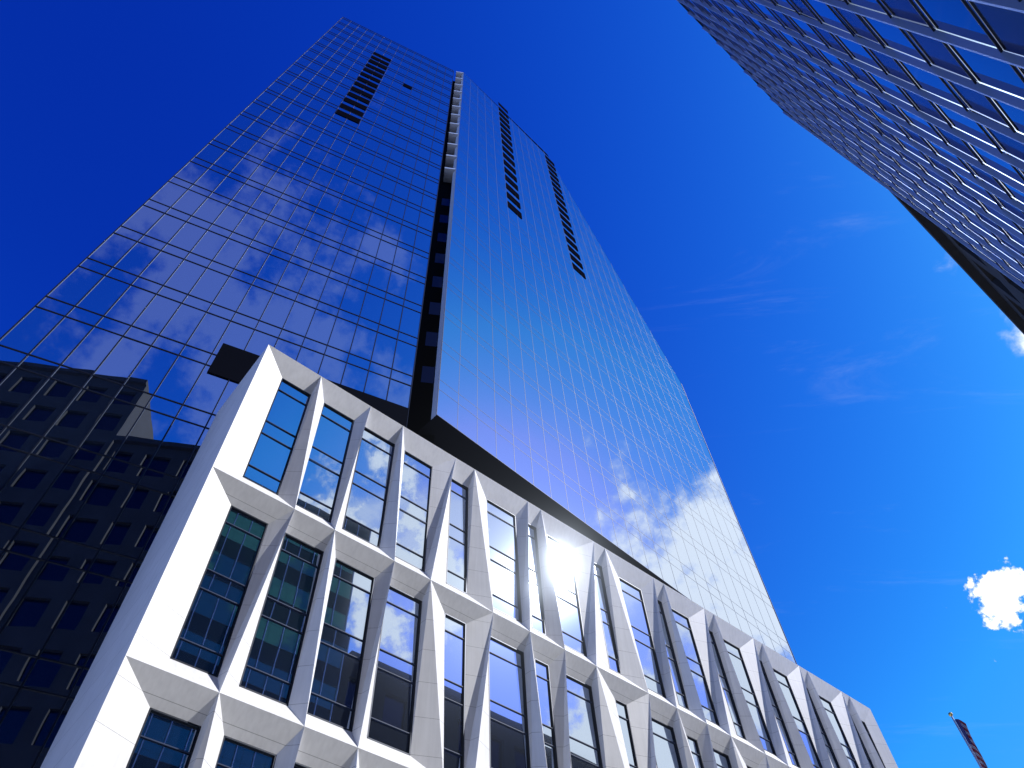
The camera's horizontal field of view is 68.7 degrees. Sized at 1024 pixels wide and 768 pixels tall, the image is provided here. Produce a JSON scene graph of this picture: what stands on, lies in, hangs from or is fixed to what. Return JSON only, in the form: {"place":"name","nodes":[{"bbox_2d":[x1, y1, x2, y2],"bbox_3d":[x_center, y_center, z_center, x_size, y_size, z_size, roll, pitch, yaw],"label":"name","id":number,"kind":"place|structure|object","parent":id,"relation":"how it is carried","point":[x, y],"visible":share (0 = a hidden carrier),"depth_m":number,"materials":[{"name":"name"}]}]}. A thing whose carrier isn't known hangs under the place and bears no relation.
{"place":"outdoors","nodes":[
{"label":"outdoors","id":0,"kind":"place"},
{"bbox_2d":[0,17,796,767],"bbox_3d":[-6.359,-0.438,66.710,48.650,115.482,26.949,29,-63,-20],"label":"tower","id":1,"kind":"structure","parent":0,"point":[396,231],"depth_m":43.62,"materials":[{"name":"blue glass"}]},
{"bbox_2d":[0,0,1023,767],"label":"sky","id":2,"kind":"structure","parent":0,"point":[855,397],"materials":[{"name":"blue"}]},
{"bbox_2d":[677,0,1023,288],"bbox_3d":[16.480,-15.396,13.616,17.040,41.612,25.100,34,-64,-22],"label":"building","id":3,"kind":"structure","parent":0,"point":[917,105],"depth_m":15.86,"materials":[{"name":"blue glass"}]},
{"bbox_2d":[891,192,1023,333],"bbox_3d":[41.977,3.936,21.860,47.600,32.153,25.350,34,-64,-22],"label":"building side","id":4,"kind":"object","parent":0,"point":[1003,292],"depth_m":32.70,"materials":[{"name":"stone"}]},
{"bbox_3d":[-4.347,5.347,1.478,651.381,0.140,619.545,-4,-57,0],"label":"street","id":5,"kind":"structure","parent":0,"visible":0},
{"bbox_2d":[40,345,897,767],"bbox_3d":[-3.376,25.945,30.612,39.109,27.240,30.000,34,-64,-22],"label":"office building","id":6,"kind":"structure","parent":5,"relation":"on","point":[330,575],"depth_m":24.98,"materials":[{"name":"white concrete"}]},
{"bbox_2d":[948,712,987,767],"bbox_3d":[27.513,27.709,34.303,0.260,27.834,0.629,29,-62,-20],"label":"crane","id":7,"kind":"object","parent":5,"relation":"on","point":[968,740],"visible":1,"depth_m":44.31,"materials":[{"name":"silver metal"}]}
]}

